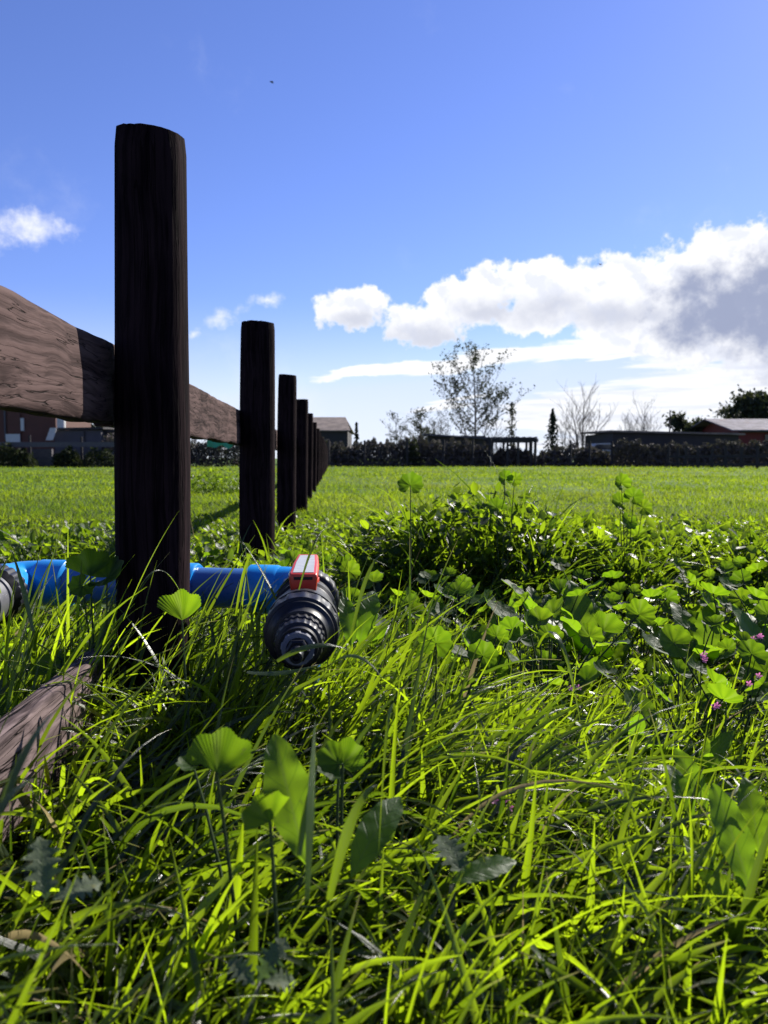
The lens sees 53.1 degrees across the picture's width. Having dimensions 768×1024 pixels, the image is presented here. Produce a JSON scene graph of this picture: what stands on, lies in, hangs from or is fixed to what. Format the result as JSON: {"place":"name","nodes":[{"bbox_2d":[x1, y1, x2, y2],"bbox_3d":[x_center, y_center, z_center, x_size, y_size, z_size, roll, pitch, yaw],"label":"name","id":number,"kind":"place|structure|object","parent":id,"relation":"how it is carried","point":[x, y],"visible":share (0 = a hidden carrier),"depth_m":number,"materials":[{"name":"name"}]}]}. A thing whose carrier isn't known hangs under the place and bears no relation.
{"place":"outdoors","nodes":[
{"label":"outdoors","id":0,"kind":"place"},
{"bbox_2d":[0,465,767,564],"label":"field grass","id":1,"kind":"structure","parent":0,"point":[333,496],"depth_m":10.73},
{"bbox_2d":[0,459,767,1007],"bbox_3d":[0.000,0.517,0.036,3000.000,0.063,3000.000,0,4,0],"label":"ground","id":2,"kind":"structure","parent":0,"point":[332,479],"depth_m":12.35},
{"bbox_2d":[0,442,37,467],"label":"bush","id":3,"kind":"object","parent":2,"relation":"on","point":[17,456],"visible":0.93,"depth_m":43.33,"materials":[{"name":"green plant"}]},
{"bbox_2d":[0,649,69,717],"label":"mallow","id":4,"kind":"object","parent":2,"relation":"on","point":[3,697],"visible":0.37,"depth_m":1.19,"materials":[{"name":"green plant"}]},
{"bbox_2d":[31,449,53,466],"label":"brick wall","id":5,"kind":"structure","parent":2,"relation":"on","point":[43,457],"depth_m":44.98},
{"bbox_2d":[0,410,90,465],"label":"tall shed","id":6,"kind":"structure","parent":2,"relation":"on","point":[17,427],"depth_m":49.72,"materials":[{"name":"brown paint"}]},
{"bbox_2d":[7,413,20,438],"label":"door","id":7,"kind":"structure","parent":6,"relation":"in","point":[14,427],"depth_m":49.63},
{"bbox_2d":[0,435,113,465],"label":"board fence","id":8,"kind":"object","parent":2,"relation":"on","point":[81,444],"visible":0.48,"depth_m":43.73,"materials":[{"name":"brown wood"}]},
{"bbox_2d":[51,445,83,467],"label":"bush","id":9,"kind":"object","parent":2,"relation":"on","point":[61,459],"visible":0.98,"depth_m":43.30,"materials":[{"name":"green plant"}]},
{"bbox_2d":[55,427,113,450],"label":"shed","id":10,"kind":"structure","parent":2,"relation":"on","point":[90,434],"depth_m":47.79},
{"bbox_2d":[65,547,123,647],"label":"mallow","id":11,"kind":"object","parent":2,"relation":"on","point":[101,564],"visible":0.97,"depth_m":1.23,"materials":[{"name":"green plant"}]},
{"bbox_2d":[81,447,113,467],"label":"bush","id":12,"kind":"object","parent":2,"relation":"on","point":[89,462],"visible":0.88,"depth_m":43.34,"materials":[{"name":"green plant"}]},
{"bbox_2d":[0,509,221,563],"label":"weed clump","id":13,"kind":"object","parent":2,"relation":"on","point":[101,541],"visible":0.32,"depth_m":3.29,"materials":[{"name":"green plant"}]},
{"bbox_2d":[0,123,327,842],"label":"rail fence","id":14,"kind":"object","parent":2,"relation":"on","point":[144,398],"visible":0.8,"depth_m":1.22,"materials":[{"name":"brown wood"}]},
{"bbox_2d":[98,432,238,466],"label":"hedge","id":15,"kind":"object","parent":2,"relation":"on","point":[198,458],"visible":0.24,"depth_m":46.51,"materials":[{"name":"green plant"}]},
{"bbox_2d":[0,554,339,695],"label":"irrigation pipe","id":16,"kind":"object","parent":2,"relation":"on","point":[306,613],"visible":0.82,"depth_m":1.31,"materials":[{"name":"blue plastic"}]},
{"bbox_2d":[157,589,200,789],"bbox_3d":[-0.273,0.276,1.043,0.061,0.344,0.015,0,4,5],"label":"mallow","id":17,"kind":"object","parent":2,"relation":"on","point":[181,604],"visible":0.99,"depth_m":1.04,"materials":[{"name":"green plant"}]},
{"bbox_2d":[176,727,251,983],"bbox_3d":[-0.149,0.324,0.678,0.055,0.299,0.134,-1,4,-20],"label":"mallow","id":18,"kind":"object","parent":2,"relation":"on","point":[222,749],"visible":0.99,"depth_m":0.63,"materials":[{"name":"green plant"}]},
{"bbox_2d":[191,467,238,494],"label":"weed clump","id":19,"kind":"object","parent":2,"relation":"on","point":[225,483],"visible":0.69,"depth_m":11.05,"materials":[{"name":"green plant"}]},
{"bbox_2d":[190,524,305,567],"bbox_3d":[-0.544,0.194,2.855,0.594,0.347,0.522,2,4,24],"label":"weed clump","id":20,"kind":"object","parent":2,"relation":"on","point":[210,559],"visible":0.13,"depth_m":2.81,"materials":[{"name":"green plant"}]},
{"bbox_2d":[226,937,295,992],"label":"silver weed","id":21,"kind":"object","parent":2,"relation":"on","point":[268,961],"visible":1,"depth_m":0.55,"materials":[{"name":"green plant"}]},
{"bbox_2d":[241,789,288,998],"bbox_3d":[-0.084,0.345,0.596,0.029,0.269,0.058,2,4,21],"label":"mallow","id":22,"kind":"object","parent":2,"relation":"on","point":[261,810],"visible":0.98,"depth_m":0.58,"materials":[{"name":"green plant"}]},
{"bbox_2d":[278,550,327,569],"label":"mallow","id":23,"kind":"object","parent":2,"relation":"on","point":[286,562],"visible":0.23,"depth_m":2.48,"materials":[{"name":"green plant"}]},
{"bbox_2d":[273,554,352,579],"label":"mallow","id":24,"kind":"object","parent":2,"relation":"on","point":[339,560],"visible":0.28,"depth_m":2.62,"materials":[{"name":"green plant"}]},
{"bbox_2d":[263,734,402,877],"bbox_3d":[-0.040,0.243,0.646,0.062,0.126,0.146,3,5,40],"label":"dock","id":25,"kind":"object","parent":2,"relation":"on","point":[285,773],"visible":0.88,"depth_m":0.61,"materials":[{"name":"green plant"}]},
{"bbox_2d":[313,417,353,454],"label":"house","id":26,"kind":"structure","parent":2,"relation":"on","point":[334,429],"depth_m":62.27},
{"bbox_2d":[316,736,364,915],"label":"mallow","id":27,"kind":"object","parent":2,"relation":"on","point":[347,753],"visible":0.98,"depth_m":0.75,"materials":[{"name":"green plant"}]},
{"bbox_2d":[338,560,360,589],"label":"mallow","id":28,"kind":"object","parent":2,"relation":"on","point":[354,570],"visible":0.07,"depth_m":2.25,"materials":[{"name":"green plant"}]},
{"bbox_2d":[351,570,404,629],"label":"mallow","id":29,"kind":"object","parent":2,"relation":"on","point":[375,577],"visible":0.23,"depth_m":2.00,"materials":[{"name":"green plant"}]},
{"bbox_2d":[0,508,767,1018],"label":"ground cover","id":30,"kind":"object","parent":2,"relation":"on","point":[544,588],"visible":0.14,"depth_m":2.34,"materials":[{"name":"green plant"}]},
{"bbox_2d":[0,507,767,1023],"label":"grass","id":31,"kind":"structure","parent":2,"relation":"on","point":[592,797],"depth_m":0.77,"materials":[{"name":"plant"}]},
{"bbox_2d":[21,836,101,902],"bbox_3d":[-0.232,0.257,0.551,0.053,0.035,0.028,0,4,0],"label":"silver weed","id":32,"kind":"object","parent":31,"relation":"on","point":[42,864],"visible":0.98,"depth_m":0.55,"materials":[{"name":"green plant"}]},
{"bbox_2d":[338,591,379,646],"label":"dock","id":33,"kind":"object","parent":31,"relation":"on","point":[369,607],"visible":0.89,"depth_m":1.17,"materials":[{"name":"green plant"}]},
{"bbox_2d":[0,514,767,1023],"bbox_3d":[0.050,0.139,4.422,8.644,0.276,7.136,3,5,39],"label":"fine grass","id":34,"kind":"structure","parent":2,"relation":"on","point":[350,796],"depth_m":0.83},
{"bbox_2d":[359,547,424,601],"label":"mallow","id":35,"kind":"object","parent":2,"relation":"on","point":[396,550],"visible":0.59,"depth_m":2.65,"materials":[{"name":"green plant"}]},
{"bbox_2d":[379,410,407,449],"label":"tree","id":36,"kind":"object","parent":2,"relation":"on","point":[396,436],"visible":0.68,"depth_m":61.60,"materials":[{"name":"grey plant"}]},
{"bbox_2d":[341,587,448,654],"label":"mallow","id":37,"kind":"object","parent":2,"relation":"on","point":[356,595],"visible":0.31,"depth_m":1.78,"materials":[{"name":"green plant"}]},
{"bbox_2d":[325,433,493,466],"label":"hedge","id":38,"kind":"object","parent":2,"relation":"on","point":[340,457],"visible":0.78,"depth_m":47.41,"materials":[{"name":"green plant"}]},
{"bbox_2d":[328,438,491,466],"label":"wire fence","id":39,"kind":"object","parent":2,"relation":"on","point":[407,444],"visible":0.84,"depth_m":46.30,"materials":[{"name":"wood"}]},
{"bbox_2d":[397,471,423,570],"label":"mallow","id":40,"kind":"object","parent":2,"relation":"on","point":[412,480],"visible":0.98,"depth_m":2.30,"materials":[{"name":"green plant"}]},
{"bbox_2d":[304,479,529,599],"bbox_3d":[0.086,0.106,2.840,0.864,0.498,0.980,-1,4,-17],"label":"weed clump","id":41,"kind":"object","parent":2,"relation":"on","point":[389,537],"visible":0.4,"depth_m":2.70,"materials":[{"name":"green plant"}]},
{"bbox_2d":[402,407,439,440],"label":"tree","id":42,"kind":"object","parent":2,"relation":"on","point":[421,430],"visible":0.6,"depth_m":59.54,"materials":[{"name":"grey plant"}]},
{"bbox_2d":[389,567,456,630],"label":"mallow","id":43,"kind":"object","parent":2,"relation":"on","point":[451,571],"visible":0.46,"depth_m":2.21,"materials":[{"name":"green plant"}]},
{"bbox_2d":[398,570,472,623],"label":"mallow","id":44,"kind":"object","parent":2,"relation":"on","point":[421,579],"visible":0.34,"depth_m":2.19,"materials":[{"name":"green plant"}]},
{"bbox_2d":[426,406,454,434],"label":"tree","id":45,"kind":"object","parent":2,"relation":"on","point":[435,422],"visible":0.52,"depth_m":65.64,"materials":[{"name":"grey plant"}]},
{"bbox_2d":[403,580,491,676],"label":"mallow","id":46,"kind":"object","parent":2,"relation":"on","point":[464,588],"visible":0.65,"depth_m":1.79,"materials":[{"name":"green plant"}]},
{"bbox_2d":[422,434,489,465],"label":"shed","id":47,"kind":"structure","parent":2,"relation":"on","point":[477,439],"depth_m":53.77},
{"bbox_2d":[419,588,496,627],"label":"mallow","id":48,"kind":"object","parent":2,"relation":"on","point":[427,594],"visible":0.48,"depth_m":2.12,"materials":[{"name":"green plant"}]},
{"bbox_2d":[418,624,508,738],"bbox_3d":[0.139,0.304,1.159,0.165,0.274,0.079,-3,5,-32],"label":"mallow","id":49,"kind":"object","parent":2,"relation":"on","point":[442,643],"visible":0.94,"depth_m":1.14,"materials":[{"name":"green plant"}]},
{"bbox_2d":[423,616,522,692],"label":"mallow","id":50,"kind":"object","parent":2,"relation":"on","point":[514,624],"visible":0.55,"depth_m":1.48,"materials":[{"name":"green plant"}]},
{"bbox_2d":[432,835,515,883],"bbox_3d":[0.067,0.297,0.645,0.074,0.019,0.054,2,5,31],"label":"dandelion","id":51,"kind":"object","parent":2,"relation":"on","point":[489,868],"visible":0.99,"depth_m":0.64,"materials":[{"name":"green plant"}]},
{"bbox_2d":[428,338,534,435],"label":"tree","id":52,"kind":"object","parent":2,"relation":"on","point":[475,359],"visible":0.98,"depth_m":59.29,"materials":[{"name":"green plant"}]},
{"bbox_2d":[323,451,661,611],"bbox_3d":[0.319,0.062,2.841,1.271,0.621,1.195,0,4,0],"label":"weed clump","id":53,"kind":"object","parent":2,"relation":"on","point":[483,560],"visible":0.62,"depth_m":2.63,"materials":[{"name":"green plant"}]},
{"bbox_2d":[487,469,521,591],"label":"mallow","id":54,"kind":"object","parent":2,"relation":"on","point":[495,503],"visible":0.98,"depth_m":2.50,"materials":[{"name":"green plant"}]},
{"bbox_2d":[484,437,537,466],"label":"pergola","id":55,"kind":"object","parent":2,"relation":"on","point":[517,440],"visible":0.74,"depth_m":46.81,"materials":[{"name":"brown wood"}]},
{"bbox_2d":[493,444,533,466],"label":"hedge","id":56,"kind":"object","parent":2,"relation":"on","point":[499,457],"visible":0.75,"depth_m":47.97,"materials":[{"name":"green plant"}]},
{"bbox_2d":[484,589,571,667],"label":"mallow","id":57,"kind":"object","parent":2,"relation":"on","point":[517,600],"visible":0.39,"depth_m":1.81,"materials":[{"name":"green plant"}]},
{"bbox_2d":[463,627,600,697],"bbox_3d":[0.285,0.327,1.497,0.225,0.182,0.197,-1,4,-17],"label":"mallow","id":58,"kind":"object","parent":2,"relation":"on","point":[586,674],"visible":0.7,"depth_m":1.54,"materials":[{"name":"green plant"}]},
{"bbox_2d":[511,586,556,622],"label":"leaf","id":59,"kind":"object","parent":2,"relation":"on","point":[535,598],"visible":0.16,"depth_m":2.28,"materials":[{"name":"green plant"}]},
{"bbox_2d":[487,597,603,698],"bbox_3d":[0.340,0.300,1.560,0.199,0.226,0.229,-2,5,-27],"label":"mallow","id":60,"kind":"object","parent":2,"relation":"on","point":[553,606],"visible":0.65,"depth_m":1.59,"materials":[{"name":"green plant"}]},
{"bbox_2d":[542,408,563,450],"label":"conifer","id":61,"kind":"object","parent":2,"relation":"on","point":[552,428],"visible":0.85,"depth_m":59.57,"materials":[{"name":"green plant"}]},
{"bbox_2d":[501,576,605,653],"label":"mallow","id":62,"kind":"object","parent":2,"relation":"on","point":[556,584],"visible":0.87,"depth_m":1.98,"materials":[{"name":"green plant"}]},
{"bbox_2d":[486,487,653,588],"bbox_3d":[0.637,0.108,2.942,0.898,0.456,0.874,0,4,0],"label":"weed clump","id":63,"kind":"object","parent":2,"relation":"on","point":[586,532],"visible":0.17,"depth_m":2.82,"materials":[{"name":"green plant"}]},
{"bbox_2d":[534,440,612,466],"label":"wire fence","id":64,"kind":"object","parent":2,"relation":"on","point":[570,456],"visible":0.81,"depth_m":46.60,"materials":[{"name":"wood"}]},
{"bbox_2d":[537,443,610,466],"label":"hedge","id":65,"kind":"object","parent":2,"relation":"on","point":[556,455],"visible":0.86,"depth_m":47.52,"materials":[{"name":"green plant"}]},
{"bbox_2d":[527,581,629,655],"bbox_3d":[0.484,0.278,1.872,0.256,0.187,0.347,0,4,0],"label":"dock","id":66,"kind":"object","parent":2,"relation":"on","point":[585,608],"visible":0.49,"depth_m":1.91,"materials":[{"name":"green plant"}]},
{"bbox_2d":[554,380,617,448],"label":"bare tree","id":67,"kind":"object","parent":2,"relation":"on","point":[581,439],"visible":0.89,"depth_m":57.47,"materials":[{"name":"grey plant"}]},
{"bbox_2d":[550,556,627,602],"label":"mallow","id":68,"kind":"object","parent":2,"relation":"on","point":[557,562],"visible":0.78,"depth_m":2.46,"materials":[{"name":"green plant"}]},
{"bbox_2d":[528,598,655,703],"bbox_3d":[0.417,0.300,1.487,0.295,0.237,0.144,-1,4,-12],"label":"mallow","id":69,"kind":"object","parent":2,"relation":"on","point":[642,609],"visible":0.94,"depth_m":1.47,"materials":[{"name":"green plant"}]},
{"bbox_2d":[581,627,632,664],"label":"dock","id":70,"kind":"object","parent":2,"relation":"on","point":[619,650],"visible":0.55,"depth_m":1.80,"materials":[{"name":"green plant"}]},
{"bbox_2d":[568,714,673,762],"bbox_3d":[0.395,0.362,1.238,0.186,0.106,0.093,0,4,0],"label":"dock","id":71,"kind":"object","parent":2,"relation":"on","point":[634,719],"visible":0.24,"depth_m":1.24,"materials":[{"name":"green plant"}]},
{"bbox_2d":[563,509,690,571],"bbox_3d":[0.945,0.126,3.327,0.767,0.334,0.776,0,4,0],"label":"weed clump","id":72,"kind":"object","parent":2,"relation":"on","point":[616,527],"visible":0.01,"depth_m":3.26,"materials":[{"name":"green plant"}]},
{"bbox_2d":[541,523,717,602],"bbox_3d":[0.848,0.187,2.738,0.623,0.304,0.857,0,4,0],"label":"weed clump","id":73,"kind":"object","parent":2,"relation":"on","point":[643,574],"visible":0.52,"depth_m":2.70,"materials":[{"name":"green plant"}]},
{"bbox_2d":[612,473,652,579],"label":"mallow","id":74,"kind":"object","parent":2,"relation":"on","point":[637,495],"visible":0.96,"depth_m":2.70,"materials":[{"name":"green plant"}]},
{"bbox_2d":[604,588,668,658],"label":"mallow","id":75,"kind":"object","parent":2,"relation":"on","point":[608,602],"visible":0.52,"depth_m":1.91,"materials":[{"name":"green plant"}]},
{"bbox_2d":[595,585,679,648],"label":"mallow","id":76,"kind":"object","parent":2,"relation":"on","point":[670,595],"visible":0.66,"depth_m":2.02,"materials":[{"name":"green plant"}]},
{"bbox_2d":[621,395,661,430],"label":"bare tree","id":77,"kind":"object","parent":2,"relation":"on","point":[637,419],"visible":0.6,"depth_m":69.64,"materials":[{"name":"grey plant"}]},
{"bbox_2d":[615,686,694,750],"bbox_3d":[0.440,0.362,1.260,0.121,0.103,0.170,3,5,38],"label":"dock","id":78,"kind":"object","parent":2,"relation":"on","point":[645,712],"visible":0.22,"depth_m":1.31,"materials":[{"name":"green plant"}]},
{"bbox_2d":[580,430,745,465],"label":"long building","id":79,"kind":"structure","parent":2,"relation":"on","point":[663,438],"depth_m":50.78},
{"bbox_2d":[593,658,767,745],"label":"mallow","id":80,"kind":"object","parent":2,"relation":"on","point":[729,696],"visible":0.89,"depth_m":1.29,"materials":[{"name":"green plant"}]},
{"bbox_2d":[662,410,701,431],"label":"tree","id":81,"kind":"object","parent":2,"relation":"on","point":[679,423],"visible":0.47,"depth_m":62.73,"materials":[{"name":"green plant"}]},
{"bbox_2d":[636,614,735,688],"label":"mallow","id":82,"kind":"object","parent":2,"relation":"on","point":[728,645],"visible":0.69,"depth_m":1.66,"materials":[{"name":"green plant"}]},
{"bbox_2d":[667,748,708,814],"bbox_3d":[0.358,0.330,0.917,0.044,0.067,0.082,3,5,37],"label":"dock","id":83,"kind":"object","parent":2,"relation":"on","point":[679,781],"visible":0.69,"depth_m":0.93,"materials":[{"name":"green plant"}]},
{"bbox_2d":[610,497,767,587],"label":"weed clump","id":84,"kind":"object","parent":2,"relation":"on","point":[687,548],"visible":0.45,"depth_m":3.02,"materials":[{"name":"green plant"}]},
{"bbox_2d":[610,438,767,466],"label":"hedge","id":85,"kind":"object","parent":2,"relation":"on","point":[658,456],"visible":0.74,"depth_m":46.71,"materials":[{"name":"green plant"}]},
{"bbox_2d":[652,731,734,777],"bbox_3d":[0.458,0.374,1.151,0.103,0.093,0.092,3,5,40],"label":"dock","id":86,"kind":"object","parent":2,"relation":"on","point":[723,742],"visible":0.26,"depth_m":1.14,"materials":[{"name":"green plant"}]},
{"bbox_2d":[632,602,755,663],"bbox_3d":[0.741,0.302,1.811,0.255,0.147,0.269,0,4,0],"label":"dock","id":87,"kind":"object","parent":2,"relation":"on","point":[680,614],"visible":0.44,"depth_m":1.86,"materials":[{"name":"green plant"}]},
{"bbox_2d":[656,557,734,607],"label":"mallow","id":88,"kind":"object","parent":2,"relation":"on","point":[693,575],"visible":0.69,"depth_m":2.55,"materials":[{"name":"green plant"}]},
{"bbox_2d":[653,717,741,761],"bbox_3d":[0.482,0.384,1.243,0.140,0.063,0.128,0,4,0],"label":"dock","id":89,"kind":"object","parent":2,"relation":"on","point":[688,751],"visible":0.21,"depth_m":1.25,"materials":[{"name":"green plant"}]},
{"bbox_2d":[642,629,760,727],"bbox_3d":[0.615,0.322,1.467,0.236,0.195,0.178,1,4,19],"label":"mallow","id":90,"kind":"object","parent":2,"relation":"on","point":[652,641],"visible":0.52,"depth_m":1.46,"materials":[{"name":"green plant"}]},
{"bbox_2d":[674,563,734,610],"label":"mallow","id":91,"kind":"object","parent":2,"relation":"on","point":[710,573],"visible":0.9,"depth_m":2.42,"materials":[{"name":"green plant"}]},
{"bbox_2d":[661,591,755,638],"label":"mallow","id":92,"kind":"object","parent":2,"relation":"on","point":[732,629],"visible":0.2,"depth_m":1.96,"materials":[{"name":"green plant"}]},
{"bbox_2d":[658,624,767,744],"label":"mallow","id":93,"kind":"object","parent":2,"relation":"on","point":[670,635],"visible":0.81,"depth_m":1.36,"materials":[{"name":"green plant"}]},
{"bbox_2d":[667,446,767,468],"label":"rail fence","id":94,"kind":"object","parent":2,"relation":"on","point":[741,456],"visible":0.84,"depth_m":40.87,"materials":[{"name":"brown wood"}]},
{"bbox_2d":[682,778,767,910],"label":"dock","id":95,"kind":"object","parent":2,"relation":"on","point":[723,809],"visible":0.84,"depth_m":0.71,"materials":[{"name":"green plant"}]},
{"bbox_2d":[687,581,767,642],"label":"mallow","id":96,"kind":"object","parent":2,"relation":"on","point":[751,600],"visible":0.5,"depth_m":1.92,"materials":[{"name":"green plant"}]},
{"bbox_2d":[690,519,767,588],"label":"weed clump","id":97,"kind":"object","parent":2,"relation":"on","point":[753,550],"visible":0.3,"depth_m":2.93,"materials":[{"name":"green plant"}]},
{"bbox_2d":[692,419,767,462],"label":"red house","id":98,"kind":"structure","parent":2,"relation":"on","point":[756,429],"depth_m":57.05,"materials":[{"name":"grey metal"}]},
{"bbox_2d":[706,630,767,733],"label":"mallow","id":99,"kind":"object","parent":2,"relation":"on","point":[743,635],"visible":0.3,"depth_m":1.44,"materials":[{"name":"green plant"}]},
{"bbox_2d":[709,384,767,418],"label":"tree","id":100,"kind":"object","parent":2,"relation":"on","point":[750,404],"visible":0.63,"depth_m":70.39,"materials":[{"name":"green plant"}]},
{"bbox_2d":[718,552,767,589],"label":"mallow","id":101,"kind":"object","parent":2,"relation":"on","point":[753,567],"visible":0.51,"depth_m":2.62,"materials":[{"name":"green plant"}]},
{"bbox_2d":[719,556,767,610],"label":"mallow","id":102,"kind":"object","parent":2,"relation":"on","point":[737,561],"visible":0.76,"depth_m":2.38,"materials":[{"name":"green plant"}]},
{"bbox_2d":[722,577,767,626],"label":"mallow","id":103,"kind":"object","parent":2,"relation":"on","point":[735,596],"visible":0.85,"depth_m":1.95,"materials":[{"name":"green plant"}]},
{"bbox_2d":[727,568,764,621],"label":"mallow","id":104,"kind":"object","parent":2,"relation":"on","point":[737,576],"visible":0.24,"depth_m":2.41,"materials":[{"name":"green plant"}]},
{"bbox_2d":[731,604,767,650],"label":"dock","id":105,"kind":"object","parent":2,"relation":"on","point":[750,624],"visible":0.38,"depth_m":1.77,"materials":[{"name":"green plant"}]},
{"bbox_2d":[737,600,767,729],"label":"mallow","id":106,"kind":"object","parent":2,"relation":"on","point":[748,649],"visible":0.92,"depth_m":1.33,"materials":[{"name":"green plant"}]},
{"bbox_2d":[0,0,767,458],"label":"sky","id":107,"kind":"structure","parent":0,"point":[410,179],"materials":[{"name":"blue"}]},
{"bbox_2d":[404,438,421,466],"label":"bush","id":108,"kind":"object","parent":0,"point":[412,451],"visible":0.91,"depth_m":46.58,"materials":[{"name":"green plant"}]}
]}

